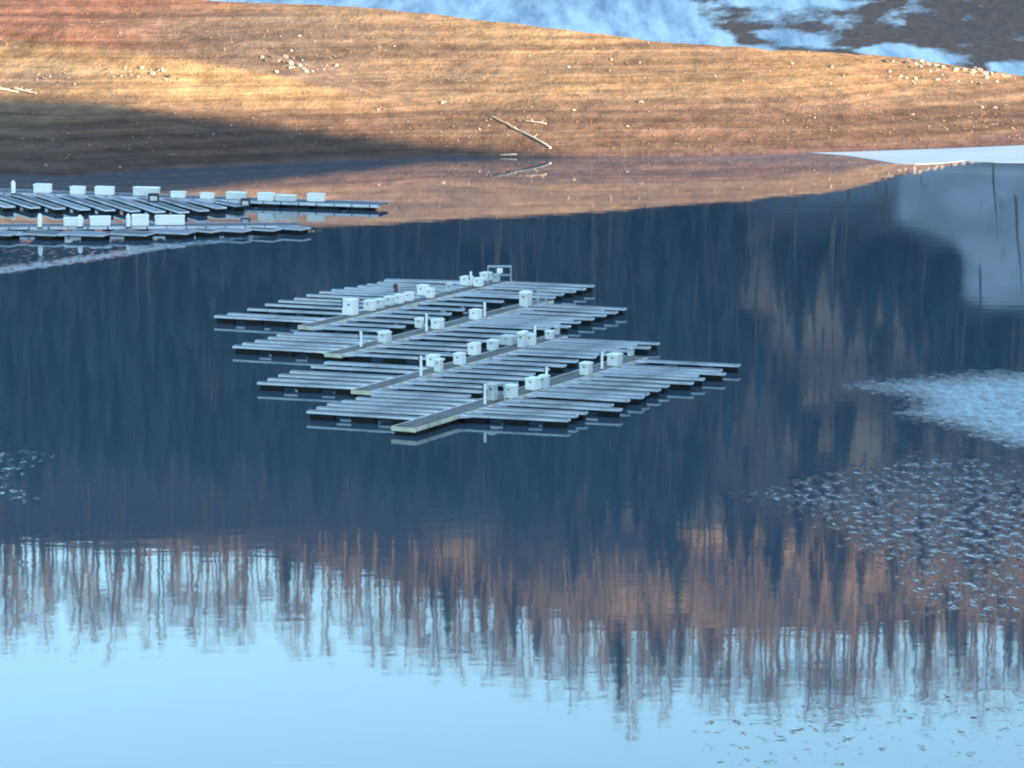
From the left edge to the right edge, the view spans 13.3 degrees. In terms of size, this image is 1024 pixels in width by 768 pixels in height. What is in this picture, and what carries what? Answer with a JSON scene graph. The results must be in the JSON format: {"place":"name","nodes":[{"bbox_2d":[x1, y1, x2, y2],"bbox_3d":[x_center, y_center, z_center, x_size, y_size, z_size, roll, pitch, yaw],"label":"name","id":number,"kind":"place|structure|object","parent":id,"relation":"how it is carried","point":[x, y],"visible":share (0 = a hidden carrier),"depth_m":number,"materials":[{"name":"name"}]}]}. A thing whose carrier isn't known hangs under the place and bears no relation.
{"place":"outdoors","nodes":[
{"label":"outdoors","id":0,"kind":"place"},
{"bbox_2d":[0,144,1023,767],"bbox_3d":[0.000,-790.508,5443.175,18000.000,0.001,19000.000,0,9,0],"label":"water","id":1,"kind":"structure","parent":0,"point":[796,540],"depth_m":308.25,"materials":[{"name":"blue liquid"}]},
{"bbox_2d":[0,222,310,240],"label":"floating dock","id":2,"kind":"object","parent":1,"relation":"on","point":[54,231],"visible":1,"depth_m":457.25,"materials":[{"name":"grey wood"}]},
{"bbox_2d":[37,213,42,228],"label":"piling","id":3,"kind":"object","parent":2,"relation":"on","point":[39,216],"visible":1,"depth_m":457.70,"materials":[{"name":"white plastic"}]},
{"bbox_2d":[63,217,83,225],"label":"dock box","id":4,"kind":"object","parent":2,"relation":"on","point":[70,221],"visible":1,"depth_m":459.71,"materials":[{"name":"white plastic"}]},
{"bbox_2d":[77,215,82,227],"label":"piling","id":5,"kind":"object","parent":2,"relation":"on","point":[79,217],"visible":1,"depth_m":458.15,"materials":[{"name":"white plastic"}]},
{"bbox_2d":[89,215,110,225],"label":"dock box","id":6,"kind":"object","parent":2,"relation":"on","point":[103,220],"visible":1,"depth_m":459.88,"materials":[{"name":"white plastic"}]},
{"bbox_2d":[125,214,131,227],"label":"piling","id":7,"kind":"object","parent":2,"relation":"on","point":[128,220],"visible":1,"depth_m":458.16,"materials":[{"name":"white plastic"}]},
{"bbox_2d":[131,214,148,225],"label":"dock box","id":8,"kind":"object","parent":2,"relation":"on","point":[140,219],"visible":1,"depth_m":459.85,"materials":[{"name":"white plastic"}]},
{"bbox_2d":[154,215,184,224],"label":"dock box","id":9,"kind":"object","parent":2,"relation":"on","point":[169,219],"visible":1,"depth_m":460.62,"materials":[{"name":"white plastic"}]},
{"bbox_2d":[0,189,387,216],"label":"floating dock","id":10,"kind":"object","parent":1,"relation":"on","point":[196,205],"visible":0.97,"depth_m":481.63,"materials":[{"name":"grey wood"}]},
{"bbox_2d":[10,180,15,194],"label":"piling","id":11,"kind":"object","parent":10,"relation":"on","point":[13,188],"visible":1,"depth_m":489.20,"materials":[{"name":"white plastic"}]},
{"bbox_2d":[33,183,52,192],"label":"dock box","id":12,"kind":"object","parent":10,"relation":"on","point":[42,187],"visible":1,"depth_m":490.50,"materials":[{"name":"white plastic"}]},
{"bbox_2d":[70,186,85,194],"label":"dock box","id":13,"kind":"object","parent":10,"relation":"on","point":[78,190],"visible":1,"depth_m":489.13,"materials":[{"name":"white plastic"}]},
{"bbox_2d":[94,186,114,194],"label":"dock box","id":14,"kind":"object","parent":10,"relation":"on","point":[104,190],"visible":1,"depth_m":488.47,"materials":[{"name":"white plastic"}]},
{"bbox_2d":[132,186,160,195],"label":"dock box","id":15,"kind":"object","parent":10,"relation":"on","point":[142,190],"visible":0.95,"depth_m":487.55,"materials":[{"name":"plastic"}]},
{"bbox_2d":[148,193,158,200],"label":"equipment crate","id":16,"kind":"object","parent":10,"relation":"on","point":[153,196],"visible":1,"depth_m":482.16,"materials":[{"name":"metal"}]},
{"bbox_2d":[171,191,186,197],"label":"dock box","id":17,"kind":"object","parent":10,"relation":"on","point":[178,194],"visible":1,"depth_m":485.74,"materials":[{"name":"white plastic"}]},
{"bbox_2d":[199,192,214,198],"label":"dock box","id":18,"kind":"object","parent":10,"relation":"on","point":[207,195],"visible":1,"depth_m":484.74,"materials":[{"name":"white plastic"}]},
{"bbox_2d":[225,191,246,199],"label":"dock box","id":19,"kind":"object","parent":10,"relation":"on","point":[234,195],"visible":0.9,"depth_m":484.15,"materials":[{"name":"plastic"}]},
{"bbox_2d":[240,198,249,205],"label":"equipment crate","id":20,"kind":"object","parent":10,"relation":"on","point":[245,201],"visible":1,"depth_m":477.88,"materials":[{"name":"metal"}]},
{"bbox_2d":[257,192,274,200],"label":"dock box","id":21,"kind":"object","parent":10,"relation":"on","point":[266,196],"visible":1,"depth_m":482.94,"materials":[{"name":"white plastic"}]},
{"bbox_2d":[275,194,296,201],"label":"dock box","id":22,"kind":"object","parent":10,"relation":"on","point":[287,197],"visible":1,"depth_m":482.58,"materials":[{"name":"plastic"}]},
{"bbox_2d":[306,193,325,201],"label":"dock box","id":23,"kind":"object","parent":10,"relation":"on","point":[315,197],"visible":1,"depth_m":482.19,"materials":[{"name":"white plastic"}]},
{"bbox_2d":[214,279,594,334],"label":"floating dock","id":24,"kind":"object","parent":1,"relation":"on","point":[330,303],"visible":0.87,"depth_m":401.18,"materials":[{"name":"grey wood"}]},
{"bbox_2d":[342,297,345,315],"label":"power pedestal","id":25,"kind":"object","parent":24,"relation":"on","point":[343,302],"visible":1,"depth_m":393.01,"materials":[{"name":"white plastic"}]},
{"bbox_2d":[345,298,358,315],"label":"dock box","id":26,"kind":"object","parent":24,"relation":"on","point":[351,306],"visible":1,"depth_m":392.98,"materials":[{"name":"white plastic"}]},
{"bbox_2d":[362,299,376,310],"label":"dock box","id":27,"kind":"object","parent":24,"relation":"on","point":[369,304],"visible":1,"depth_m":395.88,"materials":[{"name":"white plastic"}]},
{"bbox_2d":[374,298,385,308],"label":"dock box","id":28,"kind":"object","parent":24,"relation":"on","point":[380,303],"visible":1,"depth_m":397.40,"materials":[{"name":"plastic"}]},
{"bbox_2d":[384,295,395,305],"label":"dock box","id":29,"kind":"object","parent":24,"relation":"on","point":[390,300],"visible":1,"depth_m":399.39,"materials":[{"name":"plastic"}]},
{"bbox_2d":[393,284,397,291],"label":"mooring post","id":30,"kind":"object","parent":24,"relation":"on","point":[395,286],"visible":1,"depth_m":408.65,"materials":[{"name":"red metal"}]},
{"bbox_2d":[394,293,404,303],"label":"dock box","id":31,"kind":"object","parent":24,"relation":"on","point":[399,298],"visible":1,"depth_m":400.68,"materials":[{"name":"white plastic"}]},
{"bbox_2d":[404,291,414,300],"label":"dock box","id":32,"kind":"object","parent":24,"relation":"on","point":[408,295],"visible":1,"depth_m":402.35,"materials":[{"name":"white plastic"}]},
{"bbox_2d":[416,284,429,294],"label":"dock box","id":33,"kind":"object","parent":24,"relation":"on","point":[421,289],"visible":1,"depth_m":406.35,"materials":[{"name":"white plastic"}]},
{"bbox_2d":[425,287,435,297],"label":"dock box","id":34,"kind":"object","parent":24,"relation":"on","point":[429,292],"visible":1,"depth_m":404.36,"materials":[{"name":"white plastic"}]},
{"bbox_2d":[445,283,453,291],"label":"dock box","id":35,"kind":"object","parent":24,"relation":"on","point":[449,287],"visible":1,"depth_m":408.71,"materials":[{"name":"plastic"}]},
{"bbox_2d":[459,275,473,285],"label":"dock box","id":36,"kind":"object","parent":24,"relation":"on","point":[464,280],"visible":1,"depth_m":413.24,"materials":[{"name":"white plastic"}]},
{"bbox_2d":[469,271,472,285],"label":"power pedestal","id":37,"kind":"object","parent":24,"relation":"on","point":[470,275],"visible":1,"depth_m":412.69,"materials":[{"name":"white plastic"}]},
{"bbox_2d":[473,277,484,286],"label":"dock box","id":38,"kind":"object","parent":24,"relation":"on","point":[478,281],"visible":1,"depth_m":412.34,"materials":[{"name":"white plastic"}]},
{"bbox_2d":[479,271,492,280],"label":"dock box","id":39,"kind":"object","parent":24,"relation":"on","point":[483,274],"visible":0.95,"depth_m":416.50,"materials":[{"name":"white plastic"}]},
{"bbox_2d":[492,273,499,281],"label":"dock box","id":40,"kind":"object","parent":24,"relation":"on","point":[495,278],"visible":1,"depth_m":415.44,"materials":[{"name":"plastic"}]},
{"bbox_2d":[487,265,511,283],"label":"steel rack","id":41,"kind":"object","parent":24,"relation":"on","point":[499,270],"visible":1,"depth_m":413.97,"materials":[{"name":"grey metal"}]},
{"bbox_2d":[232,299,626,365],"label":"floating dock","id":42,"kind":"object","parent":1,"relation":"on","point":[542,317],"visible":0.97,"depth_m":380.31,"materials":[{"name":"grey wood"}]},
{"bbox_2d":[359,331,362,347],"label":"power pedestal","id":43,"kind":"object","parent":42,"relation":"on","point":[360,335],"visible":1,"depth_m":373.60,"materials":[{"name":"white plastic"}]},
{"bbox_2d":[377,330,391,342],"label":"dock box","id":44,"kind":"object","parent":42,"relation":"on","point":[384,336],"visible":1,"depth_m":376.34,"materials":[{"name":"plastic"}]},
{"bbox_2d":[414,317,424,327],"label":"dock box","id":45,"kind":"object","parent":42,"relation":"on","point":[419,322],"visible":1,"depth_m":385.10,"materials":[{"name":"plastic"}]},
{"bbox_2d":[424,313,427,331],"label":"power pedestal","id":46,"kind":"object","parent":42,"relation":"on","point":[426,321],"visible":1,"depth_m":382.75,"materials":[{"name":"white plastic"}]},
{"bbox_2d":[430,318,444,328],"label":"dock box","id":47,"kind":"object","parent":42,"relation":"on","point":[437,323],"visible":1,"depth_m":384.39,"materials":[{"name":"white plastic"}]},
{"bbox_2d":[468,308,482,319],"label":"dock box","id":48,"kind":"object","parent":42,"relation":"on","point":[475,313],"visible":1,"depth_m":390.42,"materials":[{"name":"white plastic"}]},
{"bbox_2d":[482,302,485,317],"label":"power pedestal","id":49,"kind":"object","parent":42,"relation":"on","point":[484,308],"visible":1,"depth_m":391.66,"materials":[{"name":"white plastic"}]},
{"bbox_2d":[519,290,532,306],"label":"dock box","id":50,"kind":"object","parent":42,"relation":"on","point":[525,298],"visible":1,"depth_m":398.58,"materials":[{"name":"plastic"}]},
{"bbox_2d":[537,290,546,304],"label":"metal hoop","id":51,"kind":"object","parent":42,"relation":"on","point":[538,297],"visible":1,"depth_m":399.66,"materials":[{"name":"metal"}]},
{"bbox_2d":[257,334,659,401],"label":"floating dock","id":52,"kind":"object","parent":1,"relation":"on","point":[562,352],"visible":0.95,"depth_m":360.91,"materials":[{"name":"grey wood"}]},
{"bbox_2d":[418,356,422,376],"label":"power pedestal","id":53,"kind":"object","parent":52,"relation":"on","point":[420,361],"visible":1,"depth_m":357.36,"materials":[{"name":"white plastic"}]},
{"bbox_2d":[425,354,440,366],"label":"dock box","id":54,"kind":"object","parent":52,"relation":"on","point":[429,360],"visible":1,"depth_m":362.73,"materials":[{"name":"white plastic"}]},
{"bbox_2d":[433,358,443,371],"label":"dock box","id":55,"kind":"object","parent":52,"relation":"on","point":[438,364],"visible":1,"depth_m":360.03,"materials":[{"name":"plastic"}]},
{"bbox_2d":[452,352,466,364],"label":"dock box","id":56,"kind":"object","parent":52,"relation":"on","point":[459,358],"visible":1,"depth_m":363.77,"materials":[{"name":"white plastic"}]},
{"bbox_2d":[467,342,481,355],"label":"dock box","id":57,"kind":"object","parent":52,"relation":"on","point":[474,348],"visible":1,"depth_m":369.05,"materials":[{"name":"white plastic"}]},
{"bbox_2d":[486,338,499,350],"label":"dock box","id":58,"kind":"object","parent":52,"relation":"on","point":[493,344],"visible":1,"depth_m":371.85,"materials":[{"name":"plastic"}]},
{"bbox_2d":[498,334,516,345],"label":"dock box","id":59,"kind":"object","parent":52,"relation":"on","point":[508,339],"visible":1,"depth_m":374.97,"materials":[{"name":"plastic"}]},
{"bbox_2d":[516,331,527,347],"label":"dock box","id":60,"kind":"object","parent":52,"relation":"on","point":[521,339],"visible":1,"depth_m":373.47,"materials":[{"name":"plastic"}]},
{"bbox_2d":[527,333,535,345],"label":"dock box","id":61,"kind":"object","parent":52,"relation":"on","point":[530,339],"visible":1,"depth_m":374.48,"materials":[{"name":"white plastic"}]},
{"bbox_2d":[532,326,536,344],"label":"power pedestal","id":62,"kind":"object","parent":52,"relation":"on","point":[534,329],"visible":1,"depth_m":375.10,"materials":[{"name":"white plastic"}]},
{"bbox_2d":[544,330,554,339],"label":"dock box","id":63,"kind":"object","parent":52,"relation":"on","point":[549,334],"visible":1,"depth_m":378.17,"materials":[{"name":"plastic"}]},
{"bbox_2d":[554,325,560,334],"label":"dock box","id":64,"kind":"object","parent":52,"relation":"on","point":[557,329],"visible":1,"depth_m":381.02,"materials":[{"name":"plastic"}]},
{"bbox_2d":[306,355,740,435],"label":"floating dock","id":65,"kind":"object","parent":1,"relation":"on","point":[408,416],"visible":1,"depth_m":345.61,"materials":[{"name":"grey wood"}]},
{"bbox_2d":[482,384,486,404],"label":"power pedestal","id":66,"kind":"object","parent":65,"relation":"on","point":[484,390],"visible":1,"depth_m":343.08,"materials":[{"name":"white plastic"}]},
{"bbox_2d":[486,382,498,400],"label":"dock box","id":67,"kind":"object","parent":65,"relation":"on","point":[493,392],"visible":1,"depth_m":345.25,"materials":[{"name":"plastic"}]},
{"bbox_2d":[488,383,505,400],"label":"rail frame","id":68,"kind":"object","parent":65,"relation":"on","point":[504,385],"visible":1,"depth_m":345.18,"materials":[{"name":"metal"}]},
{"bbox_2d":[503,383,518,397],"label":"dock box","id":69,"kind":"object","parent":65,"relation":"on","point":[511,390],"visible":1,"depth_m":346.36,"materials":[{"name":"white plastic"}]},
{"bbox_2d":[524,376,541,390],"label":"dock box","id":70,"kind":"object","parent":65,"relation":"on","point":[533,383],"visible":1,"depth_m":350.45,"materials":[{"name":"white plastic"}]},
{"bbox_2d":[538,374,549,387],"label":"dock box","id":71,"kind":"object","parent":65,"relation":"on","point":[545,381],"visible":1,"depth_m":351.35,"materials":[{"name":"plastic"}]},
{"bbox_2d":[579,361,593,374],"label":"dock box","id":72,"kind":"object","parent":65,"relation":"on","point":[585,367],"visible":1,"depth_m":358.20,"materials":[{"name":"plastic"}]},
{"bbox_2d":[600,352,603,369],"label":"power pedestal","id":73,"kind":"object","parent":65,"relation":"on","point":[601,359],"visible":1,"depth_m":361.32,"materials":[{"name":"white plastic"}]},
{"bbox_2d":[606,352,623,365],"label":"dock box","id":74,"kind":"object","parent":65,"relation":"on","point":[614,358],"visible":1,"depth_m":363.07,"materials":[{"name":"plastic"}]},
{"bbox_2d":[627,346,634,355],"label":"dock box","id":75,"kind":"object","parent":65,"relation":"on","point":[630,350],"visible":1,"depth_m":368.58,"materials":[{"name":"plastic"}]},
{"bbox_2d":[811,145,1023,163],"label":"ice sheet","id":76,"kind":"object","parent":1,"relation":"on","point":[1005,154],"visible":1,"depth_m":537.37,"materials":[{"name":"white ice"}]},
{"bbox_2d":[0,0,1023,175],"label":"lake bank","id":77,"kind":"structure","parent":0,"point":[718,116],"depth_m":554.03,"materials":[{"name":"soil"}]},
{"bbox_2d":[0,87,17,92],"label":"driftwood log","id":78,"kind":"object","parent":77,"relation":"on","point":[5,89],"visible":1,"depth_m":545.81,"materials":[{"name":"beige wood"}]},
{"bbox_2d":[14,87,35,93],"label":"driftwood log","id":79,"kind":"object","parent":77,"relation":"on","point":[22,90],"visible":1,"depth_m":545.68,"materials":[{"name":"beige wood"}]},
{"bbox_2d":[492,116,550,147],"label":"driftwood log","id":80,"kind":"object","parent":77,"relation":"on","point":[535,138],"visible":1,"depth_m":541.66,"materials":[{"name":"beige wood"}]},
{"bbox_2d":[526,119,545,124],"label":"driftwood log","id":81,"kind":"object","parent":77,"relation":"on","point":[541,122],"visible":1,"depth_m":545.44,"materials":[{"name":"beige wood"}]},
{"bbox_2d":[209,0,1023,75],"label":"snow","id":82,"kind":"structure","parent":0,"point":[986,35],"depth_m":731.62,"materials":[{"name":"white snow"}]}
]}

